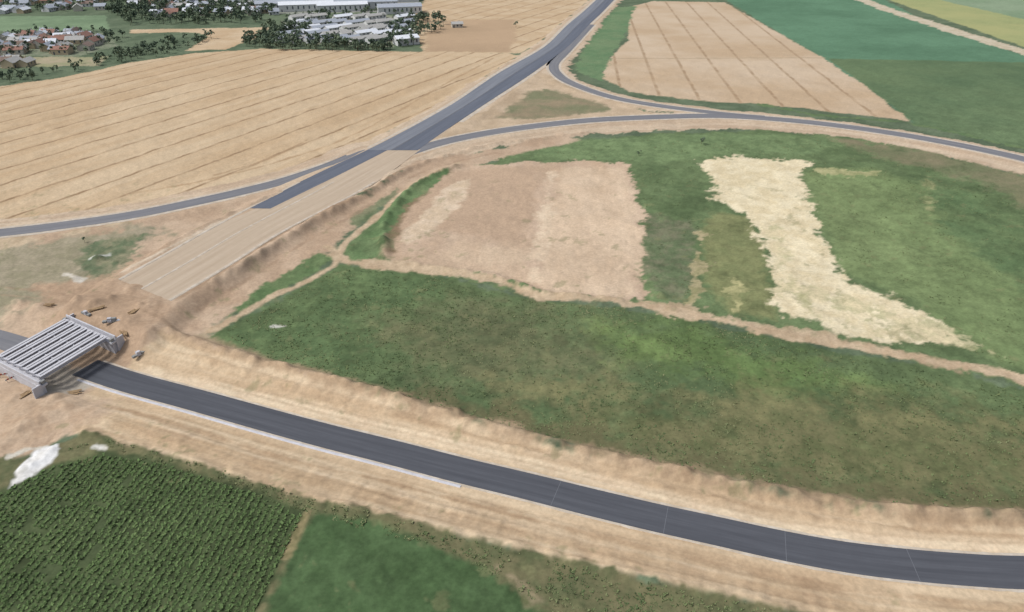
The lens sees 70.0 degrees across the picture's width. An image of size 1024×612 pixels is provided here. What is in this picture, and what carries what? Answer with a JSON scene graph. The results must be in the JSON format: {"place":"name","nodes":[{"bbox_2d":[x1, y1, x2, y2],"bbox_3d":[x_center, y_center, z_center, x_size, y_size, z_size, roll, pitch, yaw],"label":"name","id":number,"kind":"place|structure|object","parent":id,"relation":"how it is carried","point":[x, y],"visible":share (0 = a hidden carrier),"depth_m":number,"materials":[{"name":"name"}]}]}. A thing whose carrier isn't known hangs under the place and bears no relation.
{"place":"outdoors","nodes":[
{"label":"outdoors","id":0,"kind":"place"},
{"bbox_2d":[0,330,27,350],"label":"asphalt road","id":1,"kind":"structure","parent":0,"point":[8,340],"depth_m":190.71,"materials":[{"name":"asphalt"}]},
{"bbox_2d":[0,187,273,237],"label":"road shoulder","id":2,"kind":"object","parent":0,"point":[133,218],"visible":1,"depth_m":252.95},
{"bbox_2d":[0,156,338,228],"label":"road shoulder","id":3,"kind":"object","parent":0,"point":[166,203],"visible":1,"depth_m":265.19},
{"bbox_2d":[0,150,363,236],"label":"slip road","id":4,"kind":"structure","parent":0,"point":[131,214],"depth_m":261.30,"materials":[{"name":"asphalt"}]},
{"bbox_2d":[367,0,594,148],"bbox_3d":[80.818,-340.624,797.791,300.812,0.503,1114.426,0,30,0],"label":"road shoulder","id":5,"kind":"object","parent":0,"point":[494,74],"visible":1,"depth_m":429.55},
{"bbox_2d":[0,0,1023,611],"bbox_3d":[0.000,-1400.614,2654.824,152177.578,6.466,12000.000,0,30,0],"label":"ground","id":6,"kind":"structure","parent":0,"point":[774,244],"depth_m":206.28,"materials":[{"name":"soil"}]},
{"bbox_2d":[0,31,8,39],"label":"house","id":7,"kind":"structure","parent":6,"relation":"on","point":[4,34],"depth_m":547.63,"materials":[{"name":"beige paint"}]},
{"bbox_2d":[0,7,9,13],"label":"house","id":8,"kind":"structure","parent":6,"relation":"on","point":[4,10],"depth_m":672.21,"materials":[{"name":"white paint"}]},
{"bbox_2d":[1,32,15,40],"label":"house","id":9,"kind":"structure","parent":6,"relation":"on","point":[9,35],"depth_m":546.18,"materials":[{"name":"beige paint"}]},
{"bbox_2d":[1,4,16,11],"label":"house","id":10,"kind":"structure","parent":6,"relation":"on","point":[9,7],"depth_m":680.91,"materials":[{"name":"white paint"}]},
{"bbox_2d":[0,55,22,68],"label":"house","id":11,"kind":"structure","parent":6,"relation":"on","point":[10,61],"depth_m":468.38,"materials":[{"name":"paint"}]},
{"bbox_2d":[6,35,20,40],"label":"house","id":12,"kind":"structure","parent":6,"relation":"on","point":[10,38],"depth_m":539.59,"materials":[{"name":"beige paint"}]},
{"bbox_2d":[2,44,26,54],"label":"house","id":13,"kind":"structure","parent":6,"relation":"on","point":[18,50],"depth_m":506.16,"materials":[{"name":"red paint"}]},
{"bbox_2d":[11,4,25,12],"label":"house","id":14,"kind":"structure","parent":6,"relation":"on","point":[14,8],"depth_m":676.56,"materials":[{"name":"white paint"}]},
{"bbox_2d":[17,42,28,53],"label":"house","id":15,"kind":"structure","parent":6,"relation":"on","point":[21,44],"depth_m":512.93,"materials":[{"name":"paint"}]},
{"bbox_2d":[16,6,31,13],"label":"house","id":16,"kind":"structure","parent":6,"relation":"on","point":[23,10],"depth_m":674.44,"materials":[{"name":"paint"}]},
{"bbox_2d":[17,0,30,5],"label":"house","id":17,"kind":"structure","parent":6,"relation":"on","point":[24,2],"depth_m":715.50,"materials":[{"name":"white paint"}]},
{"bbox_2d":[19,390,31,398],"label":"timber formwork pile","id":18,"kind":"object","parent":6,"relation":"on","point":[25,393],"visible":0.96,"depth_m":166.35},
{"bbox_2d":[16,56,36,66],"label":"house","id":19,"kind":"structure","parent":6,"relation":"on","point":[28,61],"depth_m":472.62,"materials":[{"name":"paint"}]},
{"bbox_2d":[20,29,35,35],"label":"house","id":20,"kind":"structure","parent":6,"relation":"on","point":[25,33],"depth_m":561.73,"materials":[{"name":"red paint"}]},
{"bbox_2d":[0,65,57,79],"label":"distant trees","id":21,"kind":"object","parent":6,"relation":"on","point":[19,74],"visible":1,"depth_m":440.96,"materials":[{"name":"green plant"}]},
{"bbox_2d":[19,34,38,39],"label":"house","id":22,"kind":"structure","parent":6,"relation":"on","point":[21,37],"depth_m":540.15,"materials":[{"name":"beige paint"}]},
{"bbox_2d":[24,39,35,48],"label":"house","id":23,"kind":"structure","parent":6,"relation":"on","point":[32,46],"depth_m":524.72,"materials":[{"name":"paint"}]},
{"bbox_2d":[31,37,44,48],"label":"house","id":24,"kind":"structure","parent":6,"relation":"on","point":[37,41],"depth_m":525.86,"materials":[{"name":"red paint"}]},
{"bbox_2d":[39,40,54,51],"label":"house","id":25,"kind":"structure","parent":6,"relation":"on","point":[45,46],"depth_m":516.01,"materials":[{"name":"paint"}]},
{"bbox_2d":[39,0,55,3],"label":"house","id":26,"kind":"structure","parent":6,"relation":"on","point":[42,1],"depth_m":732.93,"materials":[{"name":"paint"}]},
{"bbox_2d":[41,4,55,11],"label":"house","id":27,"kind":"structure","parent":6,"relation":"on","point":[48,8],"depth_m":682.86,"materials":[{"name":"white paint"}]},
{"bbox_2d":[40,28,58,32],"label":"house","id":28,"kind":"structure","parent":6,"relation":"on","point":[53,30],"depth_m":562.00,"materials":[{"name":"red paint"}]},
{"bbox_2d":[43,37,57,42],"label":"house","id":29,"kind":"structure","parent":6,"relation":"on","point":[52,39],"depth_m":532.84,"materials":[{"name":"white paint"}]},
{"bbox_2d":[47,34,64,41],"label":"house","id":30,"kind":"structure","parent":6,"relation":"on","point":[60,37],"depth_m":540.44,"materials":[{"name":"red paint"}]},
{"bbox_2d":[0,0,115,10],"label":"distant trees","id":31,"kind":"object","parent":6,"relation":"on","point":[37,4],"visible":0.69,"depth_m":694.64,"materials":[{"name":"green plant"}]},
{"bbox_2d":[49,44,73,54],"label":"house","id":32,"kind":"structure","parent":6,"relation":"on","point":[55,50],"depth_m":505.83,"materials":[{"name":"paint"}]},
{"bbox_2d":[0,313,124,398],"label":"girder bridge","id":33,"kind":"structure","parent":6,"relation":"on","point":[37,358],"depth_m":177.28,"materials":[{"name":"concrete"}]},
{"bbox_2d":[0,24,124,53],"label":"distant trees","id":34,"kind":"object","parent":6,"relation":"on","point":[105,32],"visible":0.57,"depth_m":548.26,"materials":[{"name":"green plant"}]},
{"bbox_2d":[60,2,71,9],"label":"house","id":35,"kind":"structure","parent":6,"relation":"on","point":[64,3],"depth_m":694.98,"materials":[{"name":"beige paint"}]},
{"bbox_2d":[67,389,81,393],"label":"timber formwork pile","id":36,"kind":"object","parent":6,"relation":"on","point":[74,391],"visible":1,"depth_m":169.14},
{"bbox_2d":[64,34,85,43],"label":"house","id":37,"kind":"structure","parent":6,"relation":"on","point":[78,39],"depth_m":540.11,"materials":[{"name":"paint"}]},
{"bbox_2d":[72,2,82,11],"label":"house","id":38,"kind":"structure","parent":6,"relation":"on","point":[77,7],"depth_m":685.94,"materials":[{"name":"beige paint"}]},
{"bbox_2d":[75,30,93,38],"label":"house","id":39,"kind":"structure","parent":6,"relation":"on","point":[87,34],"depth_m":552.83,"materials":[{"name":"red paint"}]},
{"bbox_2d":[77,41,94,50],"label":"house","id":40,"kind":"structure","parent":6,"relation":"on","point":[90,46],"depth_m":518.01,"materials":[{"name":"red paint"}]},
{"bbox_2d":[81,310,90,315],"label":"concrete block stack","id":41,"kind":"object","parent":6,"relation":"on","point":[84,312],"visible":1,"depth_m":192.54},
{"bbox_2d":[81,0,94,6],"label":"house","id":42,"kind":"structure","parent":6,"relation":"on","point":[85,3],"depth_m":711.80,"materials":[{"name":"white paint"}]},
{"bbox_2d":[85,35,102,45],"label":"house","id":43,"kind":"structure","parent":6,"relation":"on","point":[95,40],"depth_m":534.76,"materials":[{"name":"red paint"}]},
{"bbox_2d":[88,305,105,311],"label":"timber formwork pile","id":44,"kind":"object","parent":6,"relation":"on","point":[95,308],"visible":1,"depth_m":194.57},
{"bbox_2d":[93,2,106,9],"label":"house","id":45,"kind":"structure","parent":6,"relation":"on","point":[98,6],"depth_m":692.07,"materials":[{"name":"beige paint"}]},
{"bbox_2d":[102,317,119,323],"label":"concrete block stack","id":46,"kind":"object","parent":6,"relation":"on","point":[111,319],"visible":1,"depth_m":188.75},
{"bbox_2d":[131,350,144,358],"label":"concrete block stack","id":47,"kind":"object","parent":6,"relation":"on","point":[137,353],"visible":1,"depth_m":181.29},
{"bbox_2d":[68,29,214,71],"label":"distant trees","id":48,"kind":"object","parent":6,"relation":"on","point":[123,52],"visible":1,"depth_m":507.96,"materials":[{"name":"green plant"}]},
{"bbox_2d":[0,453,301,611],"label":"row crop","id":49,"kind":"object","parent":6,"relation":"on","point":[177,572],"visible":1,"depth_m":129.00,"materials":[{"name":"green plant"}]},
{"bbox_2d":[164,7,179,13],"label":"house","id":50,"kind":"structure","parent":6,"relation":"on","point":[174,10],"depth_m":662.56,"materials":[{"name":"red paint"}]},
{"bbox_2d":[105,0,275,24],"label":"distant trees","id":51,"kind":"object","parent":6,"relation":"on","point":[118,7],"visible":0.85,"depth_m":657.51,"materials":[{"name":"green plant"}]},
{"bbox_2d":[194,0,209,6],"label":"house","id":52,"kind":"structure","parent":6,"relation":"on","point":[205,2],"depth_m":708.19,"materials":[{"name":"paint"}]},
{"bbox_2d":[213,7,230,14],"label":"house","id":53,"kind":"structure","parent":6,"relation":"on","point":[227,11],"depth_m":661.75,"materials":[{"name":"paint"}]},
{"bbox_2d":[268,7,278,14],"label":"house","id":54,"kind":"structure","parent":6,"relation":"on","point":[275,11],"depth_m":667.14,"materials":[{"name":"white paint"}]},
{"bbox_2d":[254,0,304,7],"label":"warehouse","id":55,"kind":"structure","parent":6,"relation":"on","point":[258,2],"depth_m":692.03,"materials":[{"name":"white paint"}]},
{"bbox_2d":[119,128,450,300],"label":"gravel roadbed","id":56,"kind":"structure","parent":6,"relation":"on","point":[187,265],"depth_m":239.59,"materials":[{"name":"gravel"}]},
{"bbox_2d":[251,150,386,208],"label":"highway","id":57,"kind":"structure","parent":56,"relation":"on","point":[318,178],"depth_m":287.22,"materials":[{"name":"asphalt"}]},
{"bbox_2d":[260,17,312,33],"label":"distant trees","id":58,"kind":"object","parent":6,"relation":"on","point":[289,23],"visible":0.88,"depth_m":585.46,"materials":[{"name":"green plant"}]},
{"bbox_2d":[288,12,312,19],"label":"farm shed","id":59,"kind":"structure","parent":6,"relation":"on","point":[296,16],"depth_m":640.35,"materials":[{"name":"white paint"}]},
{"bbox_2d":[278,0,333,11],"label":"warehouse","id":60,"kind":"structure","parent":6,"relation":"on","point":[290,6],"depth_m":684.68,"materials":[{"name":"white paint"}]},
{"bbox_2d":[293,28,319,34],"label":"farm shed","id":61,"kind":"structure","parent":6,"relation":"on","point":[310,30],"depth_m":572.54,"materials":[{"name":"white paint"}]},
{"bbox_2d":[297,18,317,22],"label":"farm shed","id":62,"kind":"structure","parent":6,"relation":"on","point":[307,20],"depth_m":613.84,"materials":[{"name":"white paint"}]},
{"bbox_2d":[302,34,323,43],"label":"farm shed","id":63,"kind":"structure","parent":6,"relation":"on","point":[304,39],"depth_m":544.06,"materials":[{"name":"white paint"}]},
{"bbox_2d":[304,12,327,18],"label":"farm shed","id":64,"kind":"structure","parent":6,"relation":"on","point":[316,15],"depth_m":643.41,"materials":[{"name":"white paint"}]},
{"bbox_2d":[241,28,392,50],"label":"distant trees","id":65,"kind":"object","parent":6,"relation":"on","point":[381,43],"visible":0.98,"depth_m":529.31,"materials":[{"name":"green plant"}]},
{"bbox_2d":[305,28,329,34],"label":"farm shed","id":66,"kind":"structure","parent":6,"relation":"on","point":[318,31],"depth_m":568.92,"materials":[{"name":"white paint"}]},
{"bbox_2d":[309,18,335,24],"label":"farm shed","id":67,"kind":"structure","parent":6,"relation":"on","point":[323,21],"depth_m":612.30,"materials":[{"name":"white paint"}]},
{"bbox_2d":[309,23,336,28],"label":"farm shed","id":68,"kind":"structure","parent":6,"relation":"on","point":[317,26],"depth_m":589.69,"materials":[{"name":"white paint"}]},
{"bbox_2d":[320,29,346,35],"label":"farm shed","id":69,"kind":"structure","parent":6,"relation":"on","point":[331,31],"depth_m":566.45,"materials":[{"name":"white paint"}]},
{"bbox_2d":[320,34,347,41],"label":"farm shed","id":70,"kind":"structure","parent":6,"relation":"on","point":[322,38],"depth_m":546.60,"materials":[{"name":"white paint"}]},
{"bbox_2d":[326,18,346,23],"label":"farm shed","id":71,"kind":"structure","parent":6,"relation":"on","point":[339,21],"depth_m":615.44,"materials":[{"name":"white paint"}]},
{"bbox_2d":[323,23,351,30],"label":"farm shed","id":72,"kind":"structure","parent":6,"relation":"on","point":[333,27],"depth_m":589.30,"materials":[{"name":"white paint"}]},
{"bbox_2d":[316,1,367,11],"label":"warehouse","id":73,"kind":"structure","parent":6,"relation":"on","point":[338,6],"depth_m":683.00,"materials":[{"name":"white paint"}]},
{"bbox_2d":[332,12,351,18],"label":"farm shed","id":74,"kind":"structure","parent":6,"relation":"on","point":[341,16],"depth_m":640.91,"materials":[{"name":"white paint"}]},
{"bbox_2d":[285,4,412,16],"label":"distant trees","id":75,"kind":"object","parent":6,"relation":"on","point":[366,8],"visible":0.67,"depth_m":662.35,"materials":[{"name":"green plant"}]},
{"bbox_2d":[339,33,360,42],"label":"farm shed","id":76,"kind":"structure","parent":6,"relation":"on","point":[352,35],"depth_m":549.06,"materials":[{"name":"white paint"}]},
{"bbox_2d":[339,23,364,29],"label":"farm shed","id":77,"kind":"structure","parent":6,"relation":"on","point":[351,26],"depth_m":591.13,"materials":[{"name":"white paint"}]},
{"bbox_2d":[338,28,366,34],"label":"farm shed","id":78,"kind":"structure","parent":6,"relation":"on","point":[348,32],"depth_m":567.96,"materials":[{"name":"white paint"}]},
{"bbox_2d":[343,18,369,23],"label":"farm shed","id":79,"kind":"structure","parent":6,"relation":"on","point":[355,21],"depth_m":613.90,"materials":[{"name":"white paint"}]},
{"bbox_2d":[308,13,409,34],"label":"distant trees","id":80,"kind":"object","parent":6,"relation":"on","point":[327,17],"visible":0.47,"depth_m":630.27,"materials":[{"name":"green plant"}]},
{"bbox_2d":[351,12,369,19],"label":"farm shed","id":81,"kind":"structure","parent":6,"relation":"on","point":[358,16],"depth_m":642.01,"materials":[{"name":"white paint"}]},
{"bbox_2d":[349,33,377,41],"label":"farm shed","id":82,"kind":"structure","parent":6,"relation":"on","point":[360,37],"depth_m":545.65,"materials":[{"name":"white paint"}]},
{"bbox_2d":[333,0,397,8],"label":"warehouse","id":83,"kind":"structure","parent":6,"relation":"on","point":[372,4],"depth_m":701.05,"materials":[{"name":"white paint"}]},
{"bbox_2d":[353,28,377,35],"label":"farm shed","id":84,"kind":"structure","parent":6,"relation":"on","point":[364,32],"depth_m":569.29,"materials":[{"name":"white paint"}]},
{"bbox_2d":[356,23,383,28],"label":"farm shed","id":85,"kind":"structure","parent":6,"relation":"on","point":[367,26],"depth_m":589.36,"materials":[{"name":"white paint"}]},
{"bbox_2d":[363,18,383,24],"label":"farm shed","id":86,"kind":"structure","parent":6,"relation":"on","point":[369,22],"depth_m":612.03,"materials":[{"name":"white paint"}]},
{"bbox_2d":[365,12,386,19],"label":"farm shed","id":87,"kind":"structure","parent":6,"relation":"on","point":[378,15],"depth_m":644.86,"materials":[{"name":"white paint"}]},
{"bbox_2d":[364,34,389,43],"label":"farm shed","id":88,"kind":"structure","parent":6,"relation":"on","point":[376,37],"depth_m":546.00,"materials":[{"name":"white paint"}]},
{"bbox_2d":[371,24,387,29],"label":"farm shed","id":89,"kind":"structure","parent":6,"relation":"on","point":[380,27],"depth_m":588.11,"materials":[{"name":"white paint"}]},
{"bbox_2d":[369,28,392,34],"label":"farm shed","id":90,"kind":"structure","parent":6,"relation":"on","point":[378,32],"depth_m":566.30,"materials":[{"name":"white paint"}]},
{"bbox_2d":[375,17,392,23],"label":"farm shed","id":91,"kind":"structure","parent":6,"relation":"on","point":[384,20],"depth_m":617.20,"materials":[{"name":"white paint"}]},
{"bbox_2d":[386,23,406,29],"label":"farm shed","id":92,"kind":"structure","parent":6,"relation":"on","point":[391,27],"depth_m":590.10,"materials":[{"name":"white paint"}]},
{"bbox_2d":[376,2,421,13],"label":"warehouse","id":93,"kind":"structure","parent":6,"relation":"on","point":[405,7],"depth_m":671.55,"materials":[{"name":"white paint"}]},
{"bbox_2d":[393,13,414,19],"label":"farm shed","id":94,"kind":"structure","parent":6,"relation":"on","point":[404,16],"depth_m":640.92,"materials":[{"name":"white paint"}]},
{"bbox_2d":[392,33,419,45],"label":"warehouse","id":95,"kind":"structure","parent":6,"relation":"on","point":[408,38],"depth_m":536.72,"materials":[{"name":"white paint"}]},
{"bbox_2d":[397,0,418,1],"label":"warehouse","id":96,"kind":"structure","parent":6,"relation":"on","point":[408,1],"depth_m":743.70,"materials":[{"name":"white paint"}]},
{"bbox_2d":[385,10,445,46],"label":"distant trees","id":97,"kind":"object","parent":6,"relation":"on","point":[421,15],"visible":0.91,"depth_m":586.27,"materials":[{"name":"green plant"}]},
{"bbox_2d":[68,439,778,611],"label":"scrub weeds","id":98,"kind":"object","parent":6,"relation":"on","point":[523,586],"visible":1,"depth_m":123.08,"materials":[{"name":"green plant"}]},
{"bbox_2d":[451,21,462,27],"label":"farm shed","id":99,"kind":"structure","parent":6,"relation":"on","point":[456,24],"depth_m":605.04,"materials":[{"name":"beige paint"}]},
{"bbox_2d":[368,0,613,149],"bbox_3d":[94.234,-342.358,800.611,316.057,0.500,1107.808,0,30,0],"label":"highway","id":100,"kind":"structure","parent":6,"relation":"on","point":[418,136],"depth_m":416.10,"materials":[{"name":"asphalt"}]},
{"bbox_2d":[227,269,1023,507],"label":"meadow weeds","id":101,"kind":"object","parent":6,"relation":"on","point":[642,414],"visible":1,"depth_m":170.52,"materials":[{"name":"green plant"}]},
{"bbox_2d":[537,137,1023,361],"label":"meadow weeds","id":102,"kind":"object","parent":6,"relation":"on","point":[869,230],"visible":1,"depth_m":253.69,"materials":[{"name":"green plant"}]},
{"bbox_2d":[459,0,615,121],"bbox_3d":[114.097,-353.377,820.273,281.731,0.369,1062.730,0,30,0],"label":"road shoulder","id":103,"kind":"object","parent":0,"point":[515,85],"visible":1,"depth_m":420.91},
{"bbox_2d":[72,360,1023,588],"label":"asphalt road","id":104,"kind":"structure","parent":0,"point":[988,571],"depth_m":138.22,"materials":[{"name":"asphalt"}]},
{"bbox_2d":[74,376,1023,592],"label":"road shoulder","id":105,"kind":"object","parent":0,"point":[772,559],"visible":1,"depth_m":132.45},
{"bbox_2d":[77,379,460,487],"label":"drainage channel","id":106,"kind":"object","parent":105,"relation":"on","point":[288,441],"visible":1,"depth_m":155.24,"materials":[{"name":"concrete"}]},
{"bbox_2d":[103,360,1023,555],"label":"road shoulder","id":107,"kind":"object","parent":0,"point":[778,528],"visible":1,"depth_m":141.02},
{"bbox_2d":[546,57,698,112],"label":"road shoulder","id":108,"kind":"object","parent":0,"point":[549,72],"visible":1,"depth_m":405.61},
{"bbox_2d":[549,24,762,115],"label":"slip road","id":109,"kind":"structure","parent":0,"point":[554,70],"depth_m":420.75,"materials":[{"name":"asphalt"}]},
{"bbox_2d":[559,25,759,114],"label":"road shoulder","id":110,"kind":"object","parent":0,"point":[562,61],"visible":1,"depth_m":425.19},
{"bbox_2d":[416,114,1023,161],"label":"loop road","id":111,"kind":"structure","parent":0,"point":[434,144],"depth_m":350.13,"materials":[{"name":"asphalt"}]},
{"bbox_2d":[423,118,1023,162],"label":"road shoulder","id":112,"kind":"object","parent":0,"point":[711,118],"visible":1,"depth_m":346.22},
{"bbox_2d":[431,113,1023,155],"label":"road shoulder","id":113,"kind":"object","parent":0,"point":[706,113],"visible":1,"depth_m":353.26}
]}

